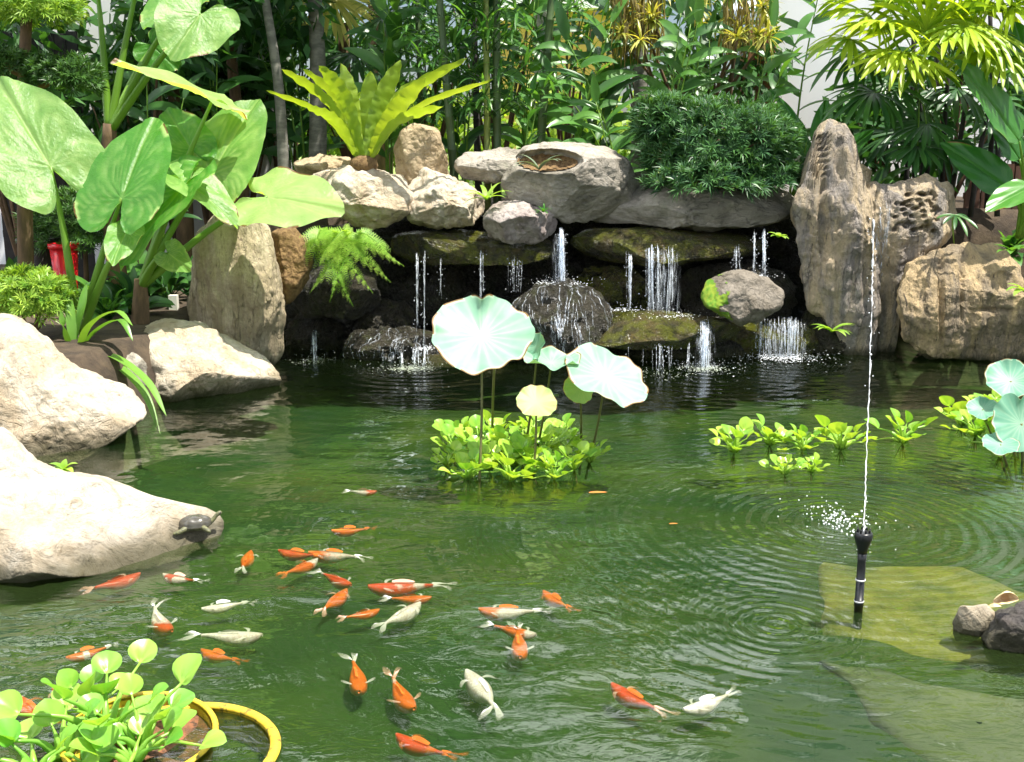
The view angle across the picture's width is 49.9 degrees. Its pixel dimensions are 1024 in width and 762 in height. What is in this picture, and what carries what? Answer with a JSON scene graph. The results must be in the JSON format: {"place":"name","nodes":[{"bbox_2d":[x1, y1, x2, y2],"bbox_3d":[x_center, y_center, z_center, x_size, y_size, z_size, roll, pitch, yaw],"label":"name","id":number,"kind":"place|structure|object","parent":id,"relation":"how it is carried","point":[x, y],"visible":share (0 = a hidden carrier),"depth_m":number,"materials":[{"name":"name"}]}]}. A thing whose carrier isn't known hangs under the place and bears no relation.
{"place":"outdoors","nodes":[
{"label":"outdoors","id":0,"kind":"place"},
{"bbox_2d":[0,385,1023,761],"bbox_3d":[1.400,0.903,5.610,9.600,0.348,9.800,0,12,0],"label":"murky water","id":1,"kind":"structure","parent":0,"point":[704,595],"depth_m":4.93,"materials":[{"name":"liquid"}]},
{"bbox_2d":[0,716,116,761],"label":"water hyacinth","id":2,"kind":"object","parent":1,"relation":"on","point":[28,728],"visible":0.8,"depth_m":3.21,"materials":[{"name":"green plant"}]},
{"bbox_2d":[368,579,441,598],"bbox_3d":[-0.419,0.877,4.646,0.378,0.078,0.144,0,12,0],"label":"koi fish","id":3,"kind":"object","parent":1,"relation":"on","point":[398,588],"visible":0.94,"depth_m":4.62},
{"bbox_2d":[483,442,537,497],"bbox_3d":[-0.001,0.513,6.084,0.337,0.286,0.335,-2,12,-9],"label":"water hyacinth","id":4,"kind":"object","parent":1,"relation":"on","point":[509,475],"visible":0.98,"depth_m":6.07,"materials":[{"name":"green plant"}]},
{"bbox_2d":[966,358,1023,490],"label":"lotus","id":5,"kind":"object","parent":1,"relation":"on","point":[1004,378],"visible":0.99,"depth_m":6.44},
{"bbox_2d":[0,154,1023,475],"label":"ground","id":6,"kind":"structure","parent":0,"point":[144,442],"depth_m":10.58,"materials":[{"name":"soil"}]},
{"bbox_2d":[0,262,83,329],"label":"dwarf podocarpus","id":7,"kind":"object","parent":6,"relation":"on","point":[47,291],"visible":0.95,"depth_m":7.80,"materials":[{"name":"green plant"}]},
{"bbox_2d":[0,2,87,256],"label":"dark shrub","id":8,"kind":"object","parent":6,"relation":"on","point":[41,33],"visible":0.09,"depth_m":10.62,"materials":[{"name":"green plant"}]},
{"bbox_2d":[0,31,95,280],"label":"board fence","id":9,"kind":"object","parent":6,"relation":"on","point":[58,41],"visible":0.16,"depth_m":11.11,"materials":[{"name":"brown wood"}]},
{"bbox_2d":[0,0,105,131],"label":"dark shrub","id":10,"kind":"object","parent":6,"relation":"on","point":[82,32],"visible":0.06,"depth_m":11.83,"materials":[{"name":"green plant"}]},
{"bbox_2d":[0,0,110,315],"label":"topiary tree","id":11,"kind":"object","parent":6,"relation":"on","point":[28,67],"visible":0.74,"depth_m":8.44,"materials":[{"name":"green plant"}]},
{"bbox_2d":[12,185,121,281],"bbox_3d":[-3.783,-1.177,9.573,1.088,1.084,0.929,0,12,0],"label":"potted podocarpus","id":12,"kind":"object","parent":6,"relation":"on","point":[81,234],"visible":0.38,"depth_m":9.32,"materials":[{"name":"green plant"}]},
{"bbox_2d":[0,313,146,467],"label":"bank rock","id":13,"kind":"object","parent":6,"relation":"on","point":[56,405],"visible":0.84,"depth_m":6.70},
{"bbox_2d":[0,76,171,332],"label":"elephant ear","id":14,"kind":"object","parent":6,"relation":"on","point":[44,134],"visible":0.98,"depth_m":7.97},
{"bbox_2d":[0,427,223,587],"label":"slab rock","id":15,"kind":"object","parent":6,"relation":"on","point":[58,525],"visible":0.99,"depth_m":4.88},
{"bbox_2d":[59,282,165,431],"bbox_3d":[-2.758,-0.171,7.618,1.205,0.938,0.260,9,15,38],"label":"crinum lily","id":16,"kind":"object","parent":6,"relation":"on","point":[73,320],"visible":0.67,"depth_m":7.65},
{"bbox_2d":[87,265,174,314],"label":"leafy clump","id":17,"kind":"object","parent":6,"relation":"on","point":[125,280],"visible":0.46,"depth_m":9.03,"materials":[{"name":"green plant"}]},
{"bbox_2d":[60,0,216,263],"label":"dark shrub","id":18,"kind":"object","parent":6,"relation":"on","point":[95,126],"visible":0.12,"depth_m":10.62,"materials":[{"name":"green plant"}]},
{"bbox_2d":[107,249,176,295],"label":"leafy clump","id":19,"kind":"object","parent":6,"relation":"on","point":[141,261],"visible":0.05,"depth_m":10.25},
{"bbox_2d":[0,0,293,263],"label":"garden wall","id":20,"kind":"structure","parent":6,"relation":"on","point":[197,208],"depth_m":12.74,"materials":[{"name":"paint"}]},
{"bbox_2d":[102,41,207,238],"bbox_3d":[-3.281,-2.117,10.176,0.974,2.148,0.352,-2,12,-11],"label":"ginger plant","id":21,"kind":"object","parent":6,"relation":"on","point":[137,113],"visible":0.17,"depth_m":10.11,"materials":[{"name":"green plant"}]},
{"bbox_2d":[127,264,190,297],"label":"leafy clump","id":22,"kind":"object","parent":6,"relation":"on","point":[167,281],"visible":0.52,"depth_m":9.59,"materials":[{"name":"green plant"}]},
{"bbox_2d":[96,0,239,308],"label":"elephant ear","id":23,"kind":"object","parent":6,"relation":"on","point":[180,30],"visible":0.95,"depth_m":8.75},
{"bbox_2d":[105,0,258,258],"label":"tree","id":24,"kind":"object","parent":6,"relation":"on","point":[185,232],"visible":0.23,"depth_m":10.30,"materials":[{"name":"green plant"}]},
{"bbox_2d":[144,318,280,419],"bbox_3d":[-2.533,-0.117,8.535,1.276,0.737,1.080,10,16,39],"label":"boulder","id":25,"kind":"object","parent":6,"relation":"on","point":[204,365],"visible":0.83,"depth_m":8.19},
{"bbox_2d":[181,0,265,116],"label":"ginger plant","id":26,"kind":"object","parent":6,"relation":"on","point":[223,88],"visible":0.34,"depth_m":10.59,"materials":[{"name":"green plant"}]},
{"bbox_2d":[111,58,344,324],"bbox_3d":[-2.182,-1.423,8.511,1.658,2.061,1.140,-3,12,-14],"label":"elephant ear","id":27,"kind":"object","parent":6,"relation":"on","point":[214,162],"visible":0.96,"depth_m":8.44},
{"bbox_2d":[187,215,285,365],"bbox_3d":[-2.314,-0.754,9.186,0.826,1.346,0.659,0,12,0],"label":"standing stone","id":28,"kind":"object","parent":6,"relation":"on","point":[236,290],"visible":0.79,"depth_m":8.94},
{"bbox_2d":[271,228,312,304],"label":"peaty stone","id":29,"kind":"object","parent":28,"relation":"on","point":[290,253],"visible":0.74,"depth_m":9.27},
{"bbox_2d":[299,223,403,305],"bbox_3d":[-1.381,-0.978,9.353,0.938,0.690,0.465,0,12,0],"label":"feather fern","id":30,"kind":"object","parent":29,"relation":"attached to","point":[355,242],"visible":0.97,"depth_m":9.30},
{"bbox_2d":[184,49,309,203],"bbox_3d":[-2.992,-2.570,12.154,1.598,2.765,1.239,0,12,0],"label":"dark shrub","id":31,"kind":"object","parent":6,"relation":"on","point":[269,139],"visible":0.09,"depth_m":12.06,"materials":[{"name":"green plant"}]},
{"bbox_2d":[201,0,340,201],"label":"tree","id":32,"kind":"object","parent":6,"relation":"on","point":[297,11],"visible":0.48,"depth_m":10.86,"materials":[{"name":"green plant"}]},
{"bbox_2d":[262,0,288,167],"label":"tree","id":33,"kind":"object","parent":6,"relation":"on","point":[281,134],"visible":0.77,"depth_m":10.51,"materials":[{"name":"grey plant"}]},
{"bbox_2d":[237,0,342,170],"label":"ginger plant","id":34,"kind":"object","parent":6,"relation":"on","point":[294,135],"visible":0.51,"depth_m":11.27,"materials":[{"name":"green plant"}]},
{"bbox_2d":[241,1,361,171],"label":"dark shrub","id":35,"kind":"object","parent":6,"relation":"on","point":[335,140],"visible":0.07,"depth_m":12.31,"materials":[{"name":"green plant"}]},
{"bbox_2d":[308,0,326,156],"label":"tree","id":36,"kind":"object","parent":6,"relation":"on","point":[317,134],"visible":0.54,"depth_m":11.05,"materials":[{"name":"grey plant"}]},
{"bbox_2d":[257,0,452,158],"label":"fan palm","id":37,"kind":"object","parent":6,"relation":"on","point":[344,58],"visible":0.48,"depth_m":11.39,"materials":[{"name":"green plant"}]},
{"bbox_2d":[313,165,412,230],"bbox_3d":[-1.341,-1.642,9.821,0.989,0.572,0.818,0,12,0],"label":"ledge rock","id":38,"kind":"object","parent":6,"relation":"on","point":[373,199],"visible":0.82,"depth_m":9.52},
{"bbox_2d":[293,153,350,174],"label":"flat rock","id":39,"kind":"object","parent":38,"relation":"on","point":[319,162],"visible":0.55,"depth_m":10.07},
{"bbox_2d":[266,58,492,170],"bbox_3d":[-1.121,-2.330,9.627,1.917,0.994,0.811,0,12,0],"label":"nest fern","id":40,"kind":"object","parent":38,"relation":"on","point":[370,121],"visible":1,"depth_m":9.55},
{"bbox_2d":[335,0,430,173],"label":"ginger plant","id":41,"kind":"object","parent":6,"relation":"on","point":[374,56],"visible":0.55,"depth_m":10.76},
{"bbox_2d":[395,0,482,136],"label":"dark shrub","id":42,"kind":"object","parent":6,"relation":"on","point":[436,88],"visible":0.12,"depth_m":12.45,"materials":[{"name":"green plant"}]},
{"bbox_2d":[377,0,535,180],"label":"bamboo cane","id":43,"kind":"object","parent":6,"relation":"on","point":[448,113],"visible":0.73,"depth_m":10.28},
{"bbox_2d":[420,0,513,181],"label":"ginger plant","id":44,"kind":"object","parent":6,"relation":"on","point":[469,140],"visible":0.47,"depth_m":10.70,"materials":[{"name":"green plant"}]},
{"bbox_2d":[404,0,539,192],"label":"bamboo cane","id":45,"kind":"object","parent":6,"relation":"on","point":[476,123],"visible":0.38,"depth_m":11.14,"materials":[{"name":"plant"}]},
{"bbox_2d":[413,0,533,209],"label":"bamboo cane","id":46,"kind":"object","parent":6,"relation":"on","point":[486,73],"visible":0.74,"depth_m":10.37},
{"bbox_2d":[415,0,562,203],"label":"bamboo cane","id":47,"kind":"object","parent":6,"relation":"on","point":[497,82],"visible":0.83,"depth_m":10.35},
{"bbox_2d":[425,0,556,185],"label":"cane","id":48,"kind":"object","parent":6,"relation":"on","point":[511,114],"visible":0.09,"depth_m":13.03,"materials":[{"name":"green plant"}]},
{"bbox_2d":[479,0,582,147],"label":"ginger plant","id":49,"kind":"object","parent":6,"relation":"on","point":[513,135],"visible":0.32,"depth_m":11.30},
{"bbox_2d":[492,0,610,140],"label":"dark shrub","id":50,"kind":"object","parent":6,"relation":"on","point":[567,135],"visible":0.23,"depth_m":13.26,"materials":[{"name":"green plant"}]},
{"bbox_2d":[490,0,613,142],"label":"plant","id":51,"kind":"object","parent":6,"relation":"on","point":[547,52],"visible":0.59,"depth_m":10.48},
{"bbox_2d":[278,211,866,382],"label":"cave wall","id":52,"kind":"structure","parent":6,"relation":"on","point":[431,296],"depth_m":10.35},
{"bbox_2d":[389,229,555,265],"bbox_3d":[-0.360,-1.222,10.004,1.513,0.333,1.007,0,12,0],"label":"ledge","id":53,"kind":"object","parent":52,"relation":"attached to","point":[459,247],"visible":0.94,"depth_m":9.63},
{"bbox_2d":[407,167,484,229],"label":"wedge rock","id":54,"kind":"object","parent":53,"relation":"on","point":[439,201],"visible":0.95,"depth_m":9.60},
{"bbox_2d":[393,123,448,183],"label":"block rock","id":55,"kind":"object","parent":54,"relation":"on","point":[417,148],"visible":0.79,"depth_m":9.98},
{"bbox_2d":[483,200,556,244],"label":"pink boulder","id":56,"kind":"object","parent":53,"relation":"on","point":[514,221],"visible":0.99,"depth_m":9.42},
{"bbox_2d":[569,226,769,267],"bbox_3d":[1.428,-1.213,9.942,1.824,0.365,1.140,0,12,0],"label":"mossy shelf","id":57,"kind":"object","parent":52,"relation":"attached to","point":[619,245],"visible":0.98,"depth_m":9.68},
{"bbox_2d":[501,141,639,223],"bbox_3d":[0.499,-1.797,9.932,1.088,0.720,1.111,8,14,34],"label":"planter rock","id":58,"kind":"object","parent":57,"relation":"on","point":[583,182],"visible":0.99,"depth_m":9.60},
{"bbox_2d":[454,147,520,183],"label":"lobe rock","id":59,"kind":"object","parent":58,"relation":"on","point":[492,166],"visible":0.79,"depth_m":9.89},
{"bbox_2d":[592,184,793,231],"bbox_3d":[1.621,-1.585,10.038,1.968,0.454,0.854,0,12,0],"label":"rock ledge","id":60,"kind":"object","parent":57,"relation":"on","point":[700,211],"visible":0.73,"depth_m":9.73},
{"bbox_2d":[623,87,809,201],"bbox_3d":[1.827,-2.083,9.695,1.702,1.019,1.239,0,12,0],"label":"round shrub","id":61,"kind":"object","parent":60,"relation":"on","point":[694,152],"visible":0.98,"depth_m":9.53,"materials":[{"name":"green plant"}]},
{"bbox_2d":[527,0,646,172],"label":"ginger plant","id":62,"kind":"object","parent":6,"relation":"on","point":[620,140],"visible":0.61,"depth_m":10.24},
{"bbox_2d":[543,0,640,142],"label":"ginger plant","id":63,"kind":"object","parent":6,"relation":"on","point":[598,50],"visible":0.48,"depth_m":10.53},
{"bbox_2d":[546,0,652,150],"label":"ginger plant","id":64,"kind":"object","parent":6,"relation":"on","point":[614,92],"visible":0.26,"depth_m":11.41,"materials":[{"name":"green plant"}]},
{"bbox_2d":[595,309,740,350],"bbox_3d":[1.272,-0.457,9.568,1.453,0.362,1.010,0,12,0],"label":"ledge","id":65,"kind":"object","parent":6,"relation":"on","point":[628,330],"visible":0.95,"depth_m":9.27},
{"bbox_2d":[573,264,648,309],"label":"wet stone","id":66,"kind":"object","parent":65,"relation":"on","point":[616,286],"visible":0.65,"depth_m":9.91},
{"bbox_2d":[701,269,784,326],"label":"mossy boulder","id":67,"kind":"object","parent":65,"relation":"on","point":[740,297],"visible":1,"depth_m":9.20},
{"bbox_2d":[640,0,726,106],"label":"ginger plant","id":68,"kind":"object","parent":6,"relation":"on","point":[702,38],"visible":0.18,"depth_m":11.65,"materials":[{"name":"green plant"}]},
{"bbox_2d":[634,0,735,178],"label":"ginger plant","id":69,"kind":"object","parent":6,"relation":"on","point":[672,39],"visible":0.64,"depth_m":10.30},
{"bbox_2d":[605,0,785,177],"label":"dracaena","id":70,"kind":"object","parent":6,"relation":"on","point":[648,24],"visible":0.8,"depth_m":10.55,"materials":[{"name":"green plant"}]},
{"bbox_2d":[666,6,755,187],"bbox_3d":[1.891,-2.695,10.664,0.838,1.775,0.568,0,12,0],"label":"ginger plant","id":71,"kind":"object","parent":6,"relation":"on","point":[701,71],"visible":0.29,"depth_m":10.44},
{"bbox_2d":[658,0,807,188],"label":"dark shrub","id":72,"kind":"object","parent":6,"relation":"on","point":[740,64],"visible":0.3,"depth_m":12.27,"materials":[{"name":"green plant"}]},
{"bbox_2d":[714,0,814,133],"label":"ginger plant","id":73,"kind":"object","parent":6,"relation":"on","point":[786,57],"visible":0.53,"depth_m":10.40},
{"bbox_2d":[756,0,851,192],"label":"ginger plant","id":74,"kind":"object","parent":6,"relation":"on","point":[794,23],"visible":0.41,"depth_m":10.85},
{"bbox_2d":[762,90,873,195],"bbox_3d":[2.901,-2.193,10.496,1.041,1.146,0.329,0,12,0],"label":"canna","id":75,"kind":"object","parent":6,"relation":"on","point":[862,138],"visible":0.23,"depth_m":10.42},
{"bbox_2d":[810,58,936,182],"bbox_3d":[3.871,-2.518,11.761,1.609,1.827,1.446,0,12,0],"label":"dark shrub","id":76,"kind":"object","parent":6,"relation":"on","point":[855,128],"visible":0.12,"depth_m":11.58,"materials":[{"name":"green plant"}]},
{"bbox_2d":[770,0,1023,196],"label":"white wall","id":77,"kind":"structure","parent":6,"relation":"on","point":[798,10],"depth_m":12.69,"materials":[{"name":"paint"}]},
{"bbox_2d":[793,0,1023,216],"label":"lady palm","id":78,"kind":"object","parent":6,"relation":"on","point":[917,107],"visible":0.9,"depth_m":9.80,"materials":[{"name":"green plant"}]},
{"bbox_2d":[818,562,1023,662],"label":"sunken block","id":79,"kind":"structure","parent":6,"relation":"on","point":[928,601],"depth_m":4.58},
{"bbox_2d":[853,526,872,629],"bbox_3d":[1.375,0.951,4.373,0.070,0.767,0.070,0,12,0],"label":"fountain pipe","id":80,"kind":"object","parent":79,"relation":"on","point":[863,540],"visible":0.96,"depth_m":4.32,"materials":[{"name":"black plastic"}]},
{"bbox_2d":[952,604,994,641],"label":"chip rock","id":81,"kind":"object","parent":79,"relation":"on","point":[970,623],"visible":0.92,"depth_m":4.15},
{"bbox_2d":[980,600,1023,669],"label":"shore rock","id":82,"kind":"object","parent":79,"relation":"on","point":[1002,636],"visible":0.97,"depth_m":4.02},
{"bbox_2d":[819,661,1023,761],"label":"sunken step","id":83,"kind":"object","parent":6,"relation":"on","point":[930,723],"visible":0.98,"depth_m":3.68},
{"bbox_2d":[882,13,1023,198],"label":"dark shrub","id":84,"kind":"object","parent":6,"relation":"on","point":[956,126],"visible":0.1,"depth_m":11.42,"materials":[{"name":"green plant"}]},
{"bbox_2d":[940,22,1023,238],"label":"heliconia","id":85,"kind":"object","parent":6,"relation":"on","point":[987,172],"visible":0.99,"depth_m":9.62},
{"bbox_2d":[290,0,765,153],"label":"sky","id":86,"kind":"structure","parent":0,"point":[671,18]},
{"bbox_2d":[38,340,1020,634],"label":"pond water","id":87,"kind":"structure","parent":0,"point":[678,404],"depth_m":8.39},
{"bbox_2d":[59,691,218,761],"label":"yellow tub","id":88,"kind":"object","parent":87,"relation":"in","point":[200,725],"visible":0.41,"depth_m":3.44,"materials":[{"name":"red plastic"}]},
{"bbox_2d":[2,683,145,761],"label":"water hyacinth","id":89,"kind":"object","parent":88,"relation":"in","point":[56,703],"visible":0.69,"depth_m":3.30,"materials":[{"name":"green plant"}]},
{"bbox_2d":[0,639,194,728],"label":"water hyacinth","id":90,"kind":"object","parent":88,"relation":"in","point":[106,662],"visible":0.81,"depth_m":3.39,"materials":[{"name":"green plant"}]},
{"bbox_2d":[56,664,142,717],"bbox_3d":[-1.308,1.028,3.537,0.321,0.299,0.266,-3,12,-15],"label":"water hyacinth","id":91,"kind":"object","parent":88,"relation":"in","point":[89,676],"visible":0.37,"depth_m":3.45,"materials":[{"name":"green plant"}]},
{"bbox_2d":[68,706,196,761],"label":"water hyacinth","id":92,"kind":"object","parent":88,"relation":"in","point":[177,719],"visible":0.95,"depth_m":3.23,"materials":[{"name":"green plant"}]},
{"bbox_2d":[78,653,226,761],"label":"water hyacinth","id":93,"kind":"object","parent":88,"relation":"in","point":[185,667],"visible":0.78,"depth_m":3.34,"materials":[{"name":"green plant"}]},
{"bbox_2d":[71,702,280,761],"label":"yellow tub","id":94,"kind":"object","parent":87,"relation":"in","point":[258,731],"visible":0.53,"depth_m":3.54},
{"bbox_2d":[284,313,346,366],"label":"wet stone","id":95,"kind":"object","parent":87,"relation":"in","point":[299,331],"visible":0.86,"depth_m":10.03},
{"bbox_2d":[292,258,380,319],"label":"rock","id":96,"kind":"object","parent":95,"relation":"on","point":[316,302],"visible":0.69,"depth_m":9.62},
{"bbox_2d":[352,298,417,330],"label":"stone","id":97,"kind":"object","parent":87,"relation":"on","point":[391,313],"visible":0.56,"depth_m":9.92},
{"bbox_2d":[343,326,439,369],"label":"wet stone","id":98,"kind":"object","parent":87,"relation":"in","point":[370,346],"visible":0.88,"depth_m":9.52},
{"bbox_2d":[408,354,522,372],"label":"foot stone","id":99,"kind":"object","parent":87,"relation":"in","point":[439,360],"visible":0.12,"depth_m":9.44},
{"bbox_2d":[438,448,501,495],"bbox_3d":[-0.242,0.516,6.145,0.360,0.252,0.302,7,14,31],"label":"water hyacinth","id":100,"kind":"object","parent":87,"relation":"on","point":[462,459],"visible":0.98,"depth_m":6.12,"materials":[{"name":"green plant"}]},
{"bbox_2d":[432,294,648,502],"bbox_3d":[0.182,0.096,6.320,1.103,1.192,1.009,5,13,22],"label":"lotus","id":101,"kind":"object","parent":87,"relation":"in","point":[474,335],"visible":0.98,"depth_m":6.21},
{"bbox_2d":[512,278,613,363],"bbox_3d":[0.414,-0.514,9.459,0.937,0.733,0.737,0,12,0],"label":"cascade rock","id":102,"kind":"object","parent":87,"relation":"on","point":[594,323],"visible":0.77,"depth_m":9.21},
{"bbox_2d":[609,340,747,369],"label":"undercut rock","id":103,"kind":"object","parent":87,"relation":"in","point":[729,350],"visible":0.51,"depth_m":9.63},
{"bbox_2d":[709,416,761,468],"bbox_3d":[1.355,0.381,6.679,0.274,0.326,0.442,-3,12,-14],"label":"water hyacinth","id":104,"kind":"object","parent":87,"relation":"on","point":[744,426],"visible":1,"depth_m":6.67,"materials":[{"name":"green plant"}]},
{"bbox_2d":[730,317,820,360],"bbox_3d":[2.297,-0.385,9.884,1.085,0.359,0.617,0,12,0],"label":"spill ledge","id":105,"kind":"object","parent":87,"relation":"in","point":[747,337],"visible":0.79,"depth_m":9.69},
{"bbox_2d":[673,259,797,322],"bbox_3d":[2.038,-0.811,10.025,1.132,0.582,0.577,0,12,0],"label":"wet stone","id":106,"kind":"object","parent":105,"relation":"on","point":[688,286],"visible":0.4,"depth_m":9.89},
{"bbox_2d":[801,310,848,358],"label":"wet stone","id":107,"kind":"object","parent":87,"relation":"in","point":[830,343],"visible":0.48,"depth_m":9.74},
{"bbox_2d":[790,118,880,359],"bbox_3d":[2.871,-1.234,9.699,0.909,2.106,0.679,0,12,0],"label":"tall stone","id":108,"kind":"object","parent":87,"relation":"in","point":[832,210],"visible":0.95,"depth_m":9.48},
{"bbox_2d":[811,415,876,465],"bbox_3d":[2.038,0.370,6.733,0.385,0.329,0.387,4,13,19],"label":"water hyacinth","id":109,"kind":"object","parent":87,"relation":"on","point":[835,431],"visible":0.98,"depth_m":6.71,"materials":[{"name":"green plant"}]},
{"bbox_2d":[864,408,937,461],"bbox_3d":[2.447,0.349,6.907,0.467,0.328,0.393,-5,13,-24],"label":"water hyacinth","id":110,"kind":"object","parent":87,"relation":"on","point":[903,437],"visible":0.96,"depth_m":6.89,"materials":[{"name":"green plant"}]},
{"bbox_2d":[866,173,956,359],"bbox_3d":[3.511,-1.027,9.903,1.013,1.660,0.696,0,12,0],"label":"broad stone","id":111,"kind":"object","parent":87,"relation":"in","point":[907,213],"visible":0.6,"depth_m":9.57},
{"bbox_2d":[896,242,1023,365],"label":"cracked boulder","id":112,"kind":"object","parent":87,"relation":"in","point":[957,302],"visible":0.98,"depth_m":9.33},
{"bbox_2d":[490,0,630,148],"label":"house","id":113,"kind":"structure","parent":0,"point":[598,17],"depth_m":23.02,"materials":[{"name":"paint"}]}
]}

